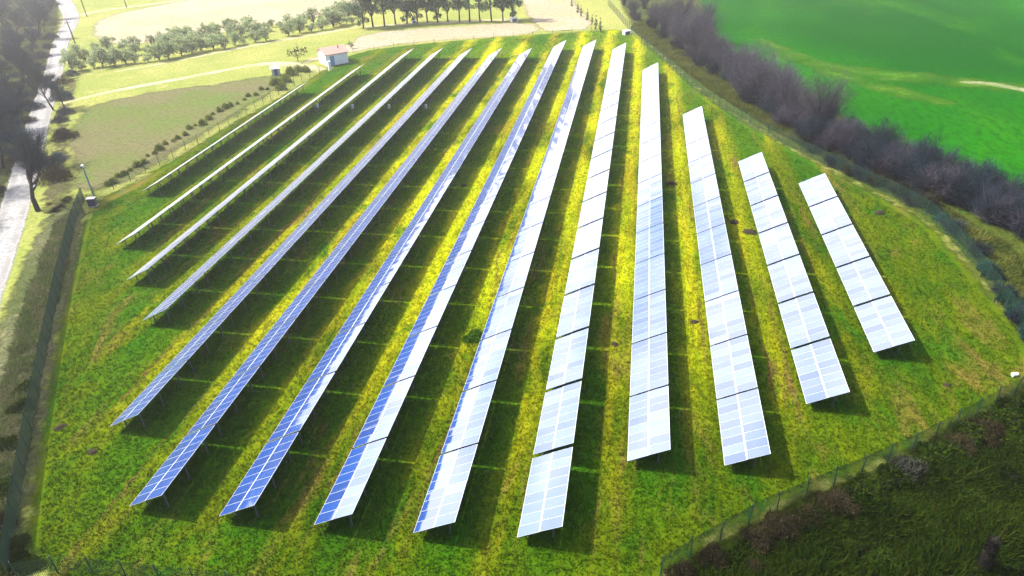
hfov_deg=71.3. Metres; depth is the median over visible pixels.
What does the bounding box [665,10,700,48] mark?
bare tree
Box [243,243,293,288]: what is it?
solar table
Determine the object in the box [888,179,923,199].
fence brush
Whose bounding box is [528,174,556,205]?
solar table
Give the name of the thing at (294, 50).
sapling
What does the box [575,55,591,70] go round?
solar table
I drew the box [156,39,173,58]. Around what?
olive tree
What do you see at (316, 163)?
solar table
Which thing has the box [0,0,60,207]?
woodland floor
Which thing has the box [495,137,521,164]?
solar table
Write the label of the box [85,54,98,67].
olive tree
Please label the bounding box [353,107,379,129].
solar table
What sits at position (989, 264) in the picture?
fence brush
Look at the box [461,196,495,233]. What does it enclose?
solar table
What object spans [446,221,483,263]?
solar table
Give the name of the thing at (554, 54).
solar table
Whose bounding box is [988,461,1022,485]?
scrub bush
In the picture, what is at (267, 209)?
solar table
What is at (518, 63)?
solar table
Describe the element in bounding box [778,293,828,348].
solar table
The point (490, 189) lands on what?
solar table
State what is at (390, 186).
solar table
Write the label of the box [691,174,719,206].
solar table
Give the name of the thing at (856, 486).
scrub bush
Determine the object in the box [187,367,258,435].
solar table
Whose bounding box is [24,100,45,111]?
undergrowth bush
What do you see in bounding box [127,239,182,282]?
solar table
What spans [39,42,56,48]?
undergrowth bush
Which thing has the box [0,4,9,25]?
evergreen tree
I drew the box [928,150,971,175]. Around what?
hedge bush
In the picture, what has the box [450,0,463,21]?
evergreen tree
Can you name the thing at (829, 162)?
fence brush
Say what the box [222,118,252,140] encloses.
solar table
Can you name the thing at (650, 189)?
solar table
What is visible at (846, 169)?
fence brush
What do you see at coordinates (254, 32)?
olive tree
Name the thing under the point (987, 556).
dead trunk
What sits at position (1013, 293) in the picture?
fence brush
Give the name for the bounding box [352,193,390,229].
solar table
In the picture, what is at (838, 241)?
solar table
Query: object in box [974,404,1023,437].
scrub bush
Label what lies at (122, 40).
olive tree
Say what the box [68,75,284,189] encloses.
ploughed field
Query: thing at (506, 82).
solar table
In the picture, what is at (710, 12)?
bare tree
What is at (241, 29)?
olive tree
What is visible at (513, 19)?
white box
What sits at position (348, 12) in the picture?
olive tree
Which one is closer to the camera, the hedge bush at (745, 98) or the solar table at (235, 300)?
the solar table at (235, 300)
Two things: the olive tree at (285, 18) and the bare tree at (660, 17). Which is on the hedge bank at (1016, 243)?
the bare tree at (660, 17)
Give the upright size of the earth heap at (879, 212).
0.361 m
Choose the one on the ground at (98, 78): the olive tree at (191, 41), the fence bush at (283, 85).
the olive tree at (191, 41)
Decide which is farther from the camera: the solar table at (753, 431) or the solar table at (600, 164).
the solar table at (600, 164)
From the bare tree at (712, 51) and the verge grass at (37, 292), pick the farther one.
the bare tree at (712, 51)
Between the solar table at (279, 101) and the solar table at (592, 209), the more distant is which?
the solar table at (279, 101)
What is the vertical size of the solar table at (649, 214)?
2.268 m
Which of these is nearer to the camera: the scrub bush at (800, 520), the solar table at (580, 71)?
the scrub bush at (800, 520)
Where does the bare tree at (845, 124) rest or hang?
on the hedge bank at (1016, 243)
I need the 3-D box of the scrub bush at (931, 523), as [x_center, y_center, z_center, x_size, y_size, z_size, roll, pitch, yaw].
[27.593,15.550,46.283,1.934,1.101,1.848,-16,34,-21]
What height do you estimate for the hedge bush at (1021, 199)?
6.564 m
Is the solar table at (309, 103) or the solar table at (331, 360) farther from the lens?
the solar table at (309, 103)
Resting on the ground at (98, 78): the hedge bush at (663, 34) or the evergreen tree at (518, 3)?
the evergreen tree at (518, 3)
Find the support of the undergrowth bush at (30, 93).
on the woodland floor
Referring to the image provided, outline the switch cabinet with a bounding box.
[85,197,97,206]
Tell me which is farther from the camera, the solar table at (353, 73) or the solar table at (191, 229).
the solar table at (353, 73)
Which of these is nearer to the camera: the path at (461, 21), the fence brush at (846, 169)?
the fence brush at (846, 169)
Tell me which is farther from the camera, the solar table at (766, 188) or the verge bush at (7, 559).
the solar table at (766, 188)
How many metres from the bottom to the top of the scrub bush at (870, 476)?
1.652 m
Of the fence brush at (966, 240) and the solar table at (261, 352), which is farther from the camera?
the fence brush at (966, 240)
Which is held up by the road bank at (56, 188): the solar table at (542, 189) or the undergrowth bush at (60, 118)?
the undergrowth bush at (60, 118)
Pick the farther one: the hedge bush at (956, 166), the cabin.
the cabin
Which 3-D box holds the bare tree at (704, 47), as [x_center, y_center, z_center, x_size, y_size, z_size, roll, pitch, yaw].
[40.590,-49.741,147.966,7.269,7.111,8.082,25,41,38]
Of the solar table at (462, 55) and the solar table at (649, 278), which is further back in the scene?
the solar table at (462, 55)
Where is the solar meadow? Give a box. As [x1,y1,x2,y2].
[24,30,1023,575]
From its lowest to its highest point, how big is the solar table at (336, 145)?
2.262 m
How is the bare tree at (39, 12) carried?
on the woodland floor
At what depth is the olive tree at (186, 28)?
191.05 m
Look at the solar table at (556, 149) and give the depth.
105.48 m
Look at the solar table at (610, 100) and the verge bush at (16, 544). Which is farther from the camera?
the solar table at (610, 100)
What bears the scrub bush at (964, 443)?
on the scrub ground at (729, 542)
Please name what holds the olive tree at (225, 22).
on the ground at (98, 78)
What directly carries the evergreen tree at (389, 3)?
on the ground at (98, 78)
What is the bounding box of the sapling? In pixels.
[287,44,307,59]
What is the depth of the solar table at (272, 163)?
105.86 m
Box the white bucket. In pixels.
[1011,372,1018,376]
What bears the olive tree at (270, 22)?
on the fallow field at (139, 24)
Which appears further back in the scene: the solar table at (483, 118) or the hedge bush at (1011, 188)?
the solar table at (483, 118)
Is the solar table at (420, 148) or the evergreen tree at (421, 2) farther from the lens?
the evergreen tree at (421, 2)
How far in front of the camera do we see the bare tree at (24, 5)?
223.38 m
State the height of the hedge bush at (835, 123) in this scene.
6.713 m
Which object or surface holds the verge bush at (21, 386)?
on the dry verge
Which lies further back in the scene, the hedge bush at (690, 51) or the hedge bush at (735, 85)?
the hedge bush at (690, 51)
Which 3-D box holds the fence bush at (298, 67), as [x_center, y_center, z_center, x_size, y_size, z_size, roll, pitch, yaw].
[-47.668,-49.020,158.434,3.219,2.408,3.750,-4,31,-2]
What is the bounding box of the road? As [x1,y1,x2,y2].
[0,0,78,300]
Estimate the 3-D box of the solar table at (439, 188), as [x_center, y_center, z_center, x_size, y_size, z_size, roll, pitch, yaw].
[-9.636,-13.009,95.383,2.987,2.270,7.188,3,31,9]
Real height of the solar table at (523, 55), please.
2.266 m
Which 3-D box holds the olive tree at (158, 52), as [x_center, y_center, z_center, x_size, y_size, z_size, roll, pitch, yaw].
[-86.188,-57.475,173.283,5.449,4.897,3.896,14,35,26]
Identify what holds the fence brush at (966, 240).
on the hedge bank at (1016, 243)
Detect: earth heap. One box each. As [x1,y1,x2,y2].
[53,423,67,431]
[88,448,97,454]
[664,181,677,185]
[729,219,737,224]
[743,229,757,234]
[874,210,885,215]
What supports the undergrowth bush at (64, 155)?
on the road bank at (56, 188)
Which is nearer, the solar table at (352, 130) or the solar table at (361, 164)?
the solar table at (361, 164)
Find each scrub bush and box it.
[663,558,698,575]
[692,539,728,568]
[738,521,776,557]
[745,555,769,574]
[756,506,802,544]
[781,508,813,534]
[790,499,824,529]
[805,489,850,521]
[818,484,864,518]
[837,477,886,507]
[837,537,865,561]
[855,469,894,494]
[867,543,903,569]
[876,461,914,490]
[886,454,931,485]
[911,438,955,466]
[921,518,945,537]
[929,431,970,459]
[936,428,978,459]
[947,417,992,447]
[956,484,992,506]
[962,414,1009,448]
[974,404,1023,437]
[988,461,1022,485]
[992,393,1023,426]
[996,430,1023,456]
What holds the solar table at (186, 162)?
on the ground at (98, 78)
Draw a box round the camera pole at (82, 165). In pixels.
[80,164,94,196]
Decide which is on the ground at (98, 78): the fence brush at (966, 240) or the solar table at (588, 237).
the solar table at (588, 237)
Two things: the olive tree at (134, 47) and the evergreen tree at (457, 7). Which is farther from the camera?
the evergreen tree at (457, 7)
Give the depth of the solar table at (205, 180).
101.32 m
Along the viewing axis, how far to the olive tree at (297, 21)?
195.21 m
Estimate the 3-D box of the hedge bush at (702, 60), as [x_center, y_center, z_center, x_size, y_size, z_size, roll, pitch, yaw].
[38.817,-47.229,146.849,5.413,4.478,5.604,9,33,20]
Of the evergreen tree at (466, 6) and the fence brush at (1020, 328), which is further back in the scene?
the evergreen tree at (466, 6)
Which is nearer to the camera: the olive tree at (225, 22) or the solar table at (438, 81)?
the solar table at (438, 81)
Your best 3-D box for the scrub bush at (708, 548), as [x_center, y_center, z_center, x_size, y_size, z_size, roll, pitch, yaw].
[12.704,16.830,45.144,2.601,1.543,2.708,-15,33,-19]
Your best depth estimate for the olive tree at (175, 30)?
190.10 m
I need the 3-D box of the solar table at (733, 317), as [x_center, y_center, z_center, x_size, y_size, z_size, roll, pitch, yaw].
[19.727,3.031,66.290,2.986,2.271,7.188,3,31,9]
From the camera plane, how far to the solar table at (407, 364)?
62.81 m
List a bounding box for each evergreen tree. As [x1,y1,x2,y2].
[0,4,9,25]
[0,12,14,35]
[14,0,28,13]
[345,0,375,27]
[359,0,382,26]
[374,0,389,25]
[383,0,403,23]
[390,0,416,23]
[404,0,427,22]
[418,0,435,22]
[425,0,447,22]
[436,0,455,21]
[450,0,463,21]
[459,0,477,21]
[470,0,486,21]
[481,0,498,20]
[492,0,510,20]
[502,0,522,16]
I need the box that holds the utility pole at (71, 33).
[64,21,80,57]
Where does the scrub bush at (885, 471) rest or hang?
on the scrub ground at (729, 542)
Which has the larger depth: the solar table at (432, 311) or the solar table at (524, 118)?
the solar table at (524, 118)
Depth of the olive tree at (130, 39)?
185.96 m
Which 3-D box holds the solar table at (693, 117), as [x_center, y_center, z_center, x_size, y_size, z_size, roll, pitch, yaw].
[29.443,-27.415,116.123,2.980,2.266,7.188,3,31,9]
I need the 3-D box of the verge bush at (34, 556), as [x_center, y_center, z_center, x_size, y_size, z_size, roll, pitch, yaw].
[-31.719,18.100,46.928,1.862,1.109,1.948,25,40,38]
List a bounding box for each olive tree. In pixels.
[58,50,80,69]
[61,41,84,59]
[75,61,86,69]
[76,47,91,60]
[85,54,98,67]
[88,45,109,66]
[89,41,99,48]
[99,35,115,48]
[102,46,123,65]
[114,47,132,63]
[116,37,127,48]
[124,35,141,48]
[126,41,139,53]
[126,51,140,63]
[142,52,151,61]
[144,34,156,44]
[145,42,167,60]
[154,31,170,43]
[155,33,176,44]
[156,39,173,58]
[165,26,184,39]
[169,34,190,55]
[180,26,194,35]
[181,34,197,52]
[182,30,201,45]
[192,37,204,50]
[196,22,213,35]
[201,33,210,41]
[203,32,220,49]
[208,21,223,33]
[214,31,223,40]
[218,35,229,48]
[221,18,237,31]
[224,22,237,35]
[225,30,239,45]
[235,24,244,35]
[236,16,250,30]
[239,36,245,43]
[241,15,261,32]
[247,29,260,41]
[258,26,271,40]
[259,22,270,28]
[267,19,274,26]
[279,20,295,35]
[282,12,296,26]
[289,16,307,32]
[296,12,306,24]
[303,6,320,23]
[306,23,315,31]
[314,16,328,29]
[319,6,331,21]
[324,11,340,27]
[329,1,345,18]
[332,7,348,25]
[334,0,348,13]
[341,2,352,17]
[348,16,354,22]
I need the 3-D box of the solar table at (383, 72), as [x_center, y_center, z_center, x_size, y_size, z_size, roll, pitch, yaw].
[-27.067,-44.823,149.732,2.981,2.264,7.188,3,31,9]
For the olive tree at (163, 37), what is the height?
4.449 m
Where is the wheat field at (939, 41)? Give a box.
[698,0,1023,189]
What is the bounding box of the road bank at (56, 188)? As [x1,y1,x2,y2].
[41,77,78,207]
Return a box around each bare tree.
[0,22,25,49]
[0,41,34,80]
[0,73,14,120]
[0,75,31,140]
[0,83,23,167]
[0,112,66,211]
[3,39,37,86]
[6,6,26,34]
[19,0,41,21]
[19,0,50,39]
[20,23,44,52]
[22,58,57,109]
[37,0,60,10]
[38,76,64,106]
[40,11,50,31]
[625,0,644,12]
[640,0,650,8]
[641,0,664,20]
[647,0,684,32]
[664,0,700,29]
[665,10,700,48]
[666,0,719,53]
[684,0,728,39]
[692,33,719,62]
[702,23,730,48]
[702,32,734,70]
[711,40,744,71]
[720,43,758,85]
[723,52,772,93]
[725,36,782,75]
[735,51,780,102]
[747,52,802,90]
[759,64,797,100]
[761,60,823,117]
[779,90,812,121]
[791,59,863,121]
[831,111,871,146]
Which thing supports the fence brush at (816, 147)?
on the hedge bank at (1016, 243)
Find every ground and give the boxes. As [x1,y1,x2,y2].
[0,0,1020,575]
[679,386,1023,575]
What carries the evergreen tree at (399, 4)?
on the ground at (98, 78)
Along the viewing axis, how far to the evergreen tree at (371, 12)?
195.74 m
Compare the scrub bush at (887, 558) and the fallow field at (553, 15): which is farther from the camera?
the fallow field at (553, 15)
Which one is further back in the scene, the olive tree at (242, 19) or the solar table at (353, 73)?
the olive tree at (242, 19)
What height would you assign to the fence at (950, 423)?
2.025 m
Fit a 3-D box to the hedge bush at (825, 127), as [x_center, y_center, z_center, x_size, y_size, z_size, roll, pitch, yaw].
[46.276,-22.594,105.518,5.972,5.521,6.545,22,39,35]
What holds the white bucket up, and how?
on the solar meadow
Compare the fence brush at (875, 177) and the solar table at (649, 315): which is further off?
the fence brush at (875, 177)
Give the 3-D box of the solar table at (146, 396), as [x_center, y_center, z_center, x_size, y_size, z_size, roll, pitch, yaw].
[-30.478,9.082,60.363,2.989,2.272,7.188,3,31,9]
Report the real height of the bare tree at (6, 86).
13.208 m
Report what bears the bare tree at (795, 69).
on the hedge bank at (1016, 243)
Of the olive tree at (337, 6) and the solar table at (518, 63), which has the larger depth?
the olive tree at (337, 6)
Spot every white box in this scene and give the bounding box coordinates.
[509,17,517,21]
[622,29,630,34]
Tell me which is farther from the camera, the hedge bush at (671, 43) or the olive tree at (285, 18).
the olive tree at (285, 18)
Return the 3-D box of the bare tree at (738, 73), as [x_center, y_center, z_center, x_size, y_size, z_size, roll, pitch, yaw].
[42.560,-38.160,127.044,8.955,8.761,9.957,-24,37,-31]
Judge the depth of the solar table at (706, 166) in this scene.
97.05 m
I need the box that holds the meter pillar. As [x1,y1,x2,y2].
[327,61,331,70]
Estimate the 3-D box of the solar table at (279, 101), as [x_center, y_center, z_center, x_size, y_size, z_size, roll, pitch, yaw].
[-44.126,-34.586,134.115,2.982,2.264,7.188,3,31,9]
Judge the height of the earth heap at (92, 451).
0.201 m
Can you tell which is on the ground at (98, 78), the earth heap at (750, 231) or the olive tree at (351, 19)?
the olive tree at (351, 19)
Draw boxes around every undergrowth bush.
[0,185,6,192]
[20,115,35,123]
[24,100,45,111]
[25,43,38,48]
[26,61,44,71]
[27,90,36,96]
[31,50,50,58]
[32,164,74,185]
[35,153,65,170]
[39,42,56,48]
[42,31,58,39]
[48,89,73,101]
[49,126,79,141]
[50,114,69,124]
[51,151,70,160]
[53,75,75,84]
[54,105,75,115]
[60,69,79,76]
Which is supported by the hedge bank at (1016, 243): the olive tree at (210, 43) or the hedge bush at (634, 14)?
the hedge bush at (634, 14)
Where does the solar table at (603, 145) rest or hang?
on the ground at (98, 78)
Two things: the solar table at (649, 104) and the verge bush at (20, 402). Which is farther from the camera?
the solar table at (649, 104)
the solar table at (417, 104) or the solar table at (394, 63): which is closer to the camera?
the solar table at (417, 104)
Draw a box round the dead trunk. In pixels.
[975,527,1007,574]
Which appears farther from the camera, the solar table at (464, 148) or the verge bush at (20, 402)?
the solar table at (464, 148)
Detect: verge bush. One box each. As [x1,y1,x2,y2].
[0,432,20,453]
[0,475,16,500]
[0,511,17,529]
[0,528,34,559]
[0,549,35,575]
[0,551,19,571]
[5,393,33,414]
[11,376,39,395]
[18,553,47,575]
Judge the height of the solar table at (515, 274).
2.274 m
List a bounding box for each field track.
[755,38,1023,89]
[804,62,954,104]
[960,81,1023,91]
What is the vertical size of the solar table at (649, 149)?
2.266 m
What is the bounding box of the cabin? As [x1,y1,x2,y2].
[316,44,348,65]
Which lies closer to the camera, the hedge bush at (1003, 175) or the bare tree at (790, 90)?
the hedge bush at (1003, 175)
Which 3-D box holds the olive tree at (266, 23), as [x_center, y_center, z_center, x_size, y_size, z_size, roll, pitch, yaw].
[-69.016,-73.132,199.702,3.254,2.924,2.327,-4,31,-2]
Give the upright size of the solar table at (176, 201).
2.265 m
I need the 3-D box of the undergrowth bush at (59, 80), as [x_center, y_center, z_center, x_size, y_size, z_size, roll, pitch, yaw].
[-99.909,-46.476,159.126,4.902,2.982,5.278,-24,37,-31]
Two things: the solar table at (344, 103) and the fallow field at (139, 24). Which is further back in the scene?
the fallow field at (139, 24)
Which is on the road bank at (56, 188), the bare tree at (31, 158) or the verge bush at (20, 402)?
the bare tree at (31, 158)
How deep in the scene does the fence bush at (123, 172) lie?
108.08 m
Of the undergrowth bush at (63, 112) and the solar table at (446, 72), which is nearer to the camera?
the undergrowth bush at (63, 112)
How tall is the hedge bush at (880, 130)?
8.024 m
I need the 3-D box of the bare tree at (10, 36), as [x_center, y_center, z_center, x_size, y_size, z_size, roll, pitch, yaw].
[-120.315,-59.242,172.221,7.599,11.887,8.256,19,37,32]
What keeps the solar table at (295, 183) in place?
on the ground at (98, 78)
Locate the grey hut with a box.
[270,65,280,75]
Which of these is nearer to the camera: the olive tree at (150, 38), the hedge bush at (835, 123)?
the hedge bush at (835, 123)
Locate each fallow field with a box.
[94,0,357,43]
[304,23,539,62]
[523,0,590,30]
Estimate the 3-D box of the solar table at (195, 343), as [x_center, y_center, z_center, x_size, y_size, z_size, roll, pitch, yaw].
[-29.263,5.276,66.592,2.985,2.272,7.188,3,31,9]
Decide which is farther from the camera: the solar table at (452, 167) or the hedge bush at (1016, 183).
the solar table at (452, 167)
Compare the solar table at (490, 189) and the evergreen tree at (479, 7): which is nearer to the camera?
the solar table at (490, 189)
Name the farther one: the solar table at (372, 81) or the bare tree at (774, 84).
the solar table at (372, 81)
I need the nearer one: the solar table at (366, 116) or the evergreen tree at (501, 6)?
the solar table at (366, 116)
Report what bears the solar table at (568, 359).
on the ground at (98, 78)
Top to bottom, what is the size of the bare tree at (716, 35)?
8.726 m
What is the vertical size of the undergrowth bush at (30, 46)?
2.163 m
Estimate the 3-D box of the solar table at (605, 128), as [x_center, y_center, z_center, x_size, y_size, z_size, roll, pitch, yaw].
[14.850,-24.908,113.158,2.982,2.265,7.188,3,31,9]
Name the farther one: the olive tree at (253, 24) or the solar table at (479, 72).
the olive tree at (253, 24)
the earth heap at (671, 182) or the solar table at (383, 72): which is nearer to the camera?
the earth heap at (671, 182)
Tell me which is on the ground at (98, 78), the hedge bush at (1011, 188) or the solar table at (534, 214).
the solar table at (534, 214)
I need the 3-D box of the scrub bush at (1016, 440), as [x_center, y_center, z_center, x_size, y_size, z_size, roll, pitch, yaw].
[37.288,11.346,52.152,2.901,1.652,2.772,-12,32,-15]
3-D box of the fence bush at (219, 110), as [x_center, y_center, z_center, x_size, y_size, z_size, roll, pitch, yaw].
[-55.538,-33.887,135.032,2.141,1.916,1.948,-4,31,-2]
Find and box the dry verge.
[0,196,85,574]
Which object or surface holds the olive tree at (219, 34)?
on the ground at (98, 78)
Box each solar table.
[111,361,186,426]
[117,209,167,246]
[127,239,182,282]
[130,425,214,507]
[141,164,183,194]
[143,273,203,322]
[152,186,198,220]
[163,314,228,372]
[165,212,215,250]
[171,146,210,174]
[184,241,237,285]
[185,166,225,196]
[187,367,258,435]
[198,132,231,156]
[198,189,243,223]
[207,276,263,326]
[212,149,248,176]
[219,214,265,253]
[219,432,298,517]
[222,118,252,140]
[229,168,268,200]
[234,319,294,378]
[238,132,271,158]
[243,104,273,126]
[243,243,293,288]
[249,190,291,225]
[253,150,290,179]
[257,118,290,142]
[261,94,288,113]
[268,372,334,443]
[271,280,324,331]
[274,216,318,255]
[275,134,309,160]
[275,170,312,201]
[279,106,306,128]
[284,82,306,101]
[296,120,326,144]
[298,94,322,115]
[298,151,332,180]
[300,192,340,226]
[302,246,350,291]
[307,323,364,383]
[313,83,337,103]
[314,438,386,525]
[316,106,343,129]
[318,135,349,161]
[324,170,360,202]
[328,73,351,92]
[329,218,371,258]
[330,95,356,116]
[337,120,365,144]
[339,283,388,335]
[342,64,363,82]
[343,152,376,181]
[346,84,369,103]
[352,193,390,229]
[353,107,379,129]
[353,377,413,449]
[360,74,381,92]
[361,135,392,161]
[365,249,409,295]
[367,94,393,116]
[372,65,392,82]
[372,172,406,204]
[377,120,405,145]
[380,84,403,104]
[383,57,402,73]
[383,327,436,388]
[387,220,426,260]
[389,153,421,182]
[391,107,417,130]
[392,74,414,92]
[394,48,413,63]
[404,64,425,82]
[404,136,434,163]
[405,95,428,115]
[406,195,442,231]
[408,286,454,338]
[413,444,477,533]
[414,56,433,73]
[416,84,438,104]
[419,121,445,146]
[422,173,455,206]
[424,48,442,64]
[426,74,447,92]
[429,251,470,297]
[431,107,456,131]
[437,65,455,82]
[437,154,466,184]
[441,381,495,453]
[442,95,465,116]
[445,56,464,73]
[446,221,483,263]
[450,137,477,164]
[451,84,473,104]
[454,48,471,63]
[461,74,481,93]
[461,122,486,147]
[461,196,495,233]
[463,330,510,390]
[470,65,488,82]
[471,108,494,131]
[474,174,505,207]
[477,56,495,73]
[480,96,502,117]
[481,288,523,339]
[484,48,501,61]
[485,154,514,185]
[488,84,509,102]
[495,74,515,91]
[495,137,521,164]
[495,252,533,297]
[502,65,520,80]
[505,121,529,147]
[508,222,542,261]
[509,56,526,70]
[512,108,534,131]
[515,48,531,61]
[517,447,572,538]
[518,197,549,231]
[519,95,540,115]
[526,84,545,104]
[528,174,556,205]
[532,74,550,93]
[533,381,581,454]
[535,154,562,183]
[537,64,554,82]
[542,56,558,73]
[542,137,567,163]
[546,48,561,64]
[546,328,588,389]
[549,122,571,144]
[550,40,565,55]
[554,108,575,129]
[556,285,593,337]
[559,95,579,115]
[564,84,582,102]
[565,249,598,293]
[568,74,585,90]
[571,64,588,80]
[572,219,602,257]
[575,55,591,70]
[578,47,593,61]
[578,193,605,227]
[581,40,595,52]
[583,170,608,200]
[587,150,611,178]
[591,133,613,158]
[595,117,615,140]
[598,103,617,124]
[601,91,619,109]
[603,79,620,97]
[605,69,622,85]
[607,59,623,75]
[609,51,624,65]
[611,43,625,56]
[627,386,670,462]
[630,333,667,395]
[632,290,666,342]
[634,254,664,299]
[635,223,663,263]
[636,197,662,232]
[637,174,661,206]
[638,154,661,182]
[639,137,660,162]
[640,107,659,128]
[640,121,659,144]
[641,82,658,101]
[641,94,658,114]
[642,63,657,79]
[642,72,658,89]
[683,106,703,128]
[684,120,707,144]
[686,136,710,162]
[688,154,714,182]
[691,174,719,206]
[694,197,724,233]
[697,224,730,264]
[701,255,737,301]
[705,291,746,345]
[710,335,756,398]
[717,389,770,466]
[738,152,768,181]
[744,173,776,204]
[751,196,786,232]
[759,223,798,264]
[768,255,812,302]
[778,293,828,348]
[791,339,849,405]
[799,173,836,208]
[810,197,851,234]
[822,225,868,267]
[837,257,889,306]
[854,296,914,354]
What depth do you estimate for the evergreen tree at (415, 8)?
199.22 m
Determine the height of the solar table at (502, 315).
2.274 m
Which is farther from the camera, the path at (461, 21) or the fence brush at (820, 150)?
the path at (461, 21)
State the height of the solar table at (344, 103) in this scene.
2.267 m
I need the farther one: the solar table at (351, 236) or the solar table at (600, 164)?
the solar table at (600, 164)
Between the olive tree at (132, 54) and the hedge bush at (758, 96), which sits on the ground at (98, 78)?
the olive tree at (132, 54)
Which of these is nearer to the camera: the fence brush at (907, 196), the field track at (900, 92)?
the fence brush at (907, 196)
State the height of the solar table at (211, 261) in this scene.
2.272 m
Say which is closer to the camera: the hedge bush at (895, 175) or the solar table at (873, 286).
the solar table at (873, 286)
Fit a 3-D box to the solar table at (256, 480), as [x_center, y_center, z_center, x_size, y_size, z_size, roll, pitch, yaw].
[-18.137,13.632,51.780,2.986,2.271,7.188,3,31,9]
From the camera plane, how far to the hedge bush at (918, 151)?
94.24 m
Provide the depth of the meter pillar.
158.27 m
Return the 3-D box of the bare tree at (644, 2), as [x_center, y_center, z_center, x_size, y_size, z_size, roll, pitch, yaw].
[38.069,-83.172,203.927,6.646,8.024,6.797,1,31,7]
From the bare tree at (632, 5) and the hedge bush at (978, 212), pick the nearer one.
the hedge bush at (978, 212)
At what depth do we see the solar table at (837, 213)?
83.09 m
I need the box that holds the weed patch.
[462,328,486,343]
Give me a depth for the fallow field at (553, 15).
202.90 m
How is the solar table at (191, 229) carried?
on the ground at (98, 78)
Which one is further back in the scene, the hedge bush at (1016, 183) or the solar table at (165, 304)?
the hedge bush at (1016, 183)
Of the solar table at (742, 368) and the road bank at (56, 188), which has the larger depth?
the road bank at (56, 188)
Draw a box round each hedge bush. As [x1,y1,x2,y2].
[626,7,643,20]
[645,13,658,28]
[654,19,671,38]
[670,38,684,47]
[681,44,700,57]
[690,49,711,66]
[703,59,722,73]
[730,77,743,91]
[737,82,759,104]
[750,79,775,110]
[751,89,780,116]
[768,98,812,126]
[791,116,811,135]
[792,110,835,142]
[804,119,834,141]
[805,101,857,131]
[808,124,858,153]
[819,115,873,143]
[833,117,883,149]
[839,133,870,159]
[845,129,888,170]
[849,110,916,155]
[851,136,901,171]
[865,141,917,176]
[869,134,911,153]
[883,153,928,184]
[886,134,915,158]
[889,147,942,185]
[895,128,968,172]
[898,132,949,165]
[898,155,953,191]
[899,160,973,199]
[926,168,978,206]
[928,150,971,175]
[937,155,996,184]
[938,151,1011,184]
[941,159,1009,208]
[945,174,1010,213]
[964,164,1015,193]
[967,162,1023,196]
[968,183,1019,227]
[971,184,1021,229]
[986,186,1023,230]
[994,196,1023,239]
[999,176,1023,202]
[999,202,1023,237]
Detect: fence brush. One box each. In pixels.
[796,132,816,147]
[803,139,822,153]
[815,144,829,154]
[822,151,848,167]
[835,161,850,170]
[840,162,859,176]
[847,161,873,181]
[863,165,892,187]
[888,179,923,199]
[897,184,925,205]
[900,188,937,207]
[916,188,948,207]
[927,206,942,214]
[929,212,949,221]
[936,214,969,234]
[953,231,969,241]
[959,236,974,247]
[964,227,997,260]
[976,257,997,271]
[980,264,1006,281]
[987,276,1015,293]
[994,284,1023,306]
[1000,298,1023,317]
[1002,302,1023,325]
[1014,317,1023,344]
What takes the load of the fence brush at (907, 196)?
on the hedge bank at (1016, 243)
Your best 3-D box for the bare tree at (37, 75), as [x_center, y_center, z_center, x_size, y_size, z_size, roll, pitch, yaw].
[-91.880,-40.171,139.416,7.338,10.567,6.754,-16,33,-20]
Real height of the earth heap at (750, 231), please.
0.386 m
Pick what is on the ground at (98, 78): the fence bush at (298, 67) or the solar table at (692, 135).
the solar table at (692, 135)
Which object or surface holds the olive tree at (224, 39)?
on the ground at (98, 78)
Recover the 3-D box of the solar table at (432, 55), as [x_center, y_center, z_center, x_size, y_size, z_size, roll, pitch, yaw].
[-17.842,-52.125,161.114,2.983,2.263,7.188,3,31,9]
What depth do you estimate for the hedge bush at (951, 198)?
86.95 m
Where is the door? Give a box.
[329,56,334,65]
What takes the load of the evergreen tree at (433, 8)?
on the ground at (98, 78)
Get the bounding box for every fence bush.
[108,176,117,183]
[114,172,122,177]
[120,169,128,175]
[131,160,142,167]
[154,142,164,151]
[185,124,193,129]
[198,118,207,126]
[204,114,212,119]
[215,106,223,112]
[220,102,229,108]
[268,75,281,85]
[274,79,287,90]
[278,73,291,82]
[285,64,299,76]
[294,63,303,71]
[300,65,309,72]
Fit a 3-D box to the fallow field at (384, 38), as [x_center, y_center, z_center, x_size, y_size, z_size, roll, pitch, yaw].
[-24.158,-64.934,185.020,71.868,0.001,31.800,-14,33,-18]
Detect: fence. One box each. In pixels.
[0,188,84,575]
[8,555,260,575]
[91,64,326,196]
[352,27,604,51]
[608,0,1023,325]
[659,377,1023,575]
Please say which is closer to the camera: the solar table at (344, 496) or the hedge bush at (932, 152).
the solar table at (344, 496)
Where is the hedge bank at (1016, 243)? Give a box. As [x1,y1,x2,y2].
[622,0,1023,321]
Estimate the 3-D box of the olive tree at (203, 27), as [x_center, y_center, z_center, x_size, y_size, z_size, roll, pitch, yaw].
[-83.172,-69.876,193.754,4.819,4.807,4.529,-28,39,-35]
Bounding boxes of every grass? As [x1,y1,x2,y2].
[0,211,75,575]
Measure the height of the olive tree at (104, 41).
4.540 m
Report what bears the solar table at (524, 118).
on the ground at (98, 78)
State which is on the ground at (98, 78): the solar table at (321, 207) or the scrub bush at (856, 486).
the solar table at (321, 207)
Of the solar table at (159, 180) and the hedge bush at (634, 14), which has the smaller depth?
the solar table at (159, 180)
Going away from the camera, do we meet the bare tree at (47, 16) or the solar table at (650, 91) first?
the solar table at (650, 91)
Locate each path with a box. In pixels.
[61,62,325,103]
[79,0,181,15]
[115,26,358,71]
[362,18,509,26]
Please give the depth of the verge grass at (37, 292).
69.05 m

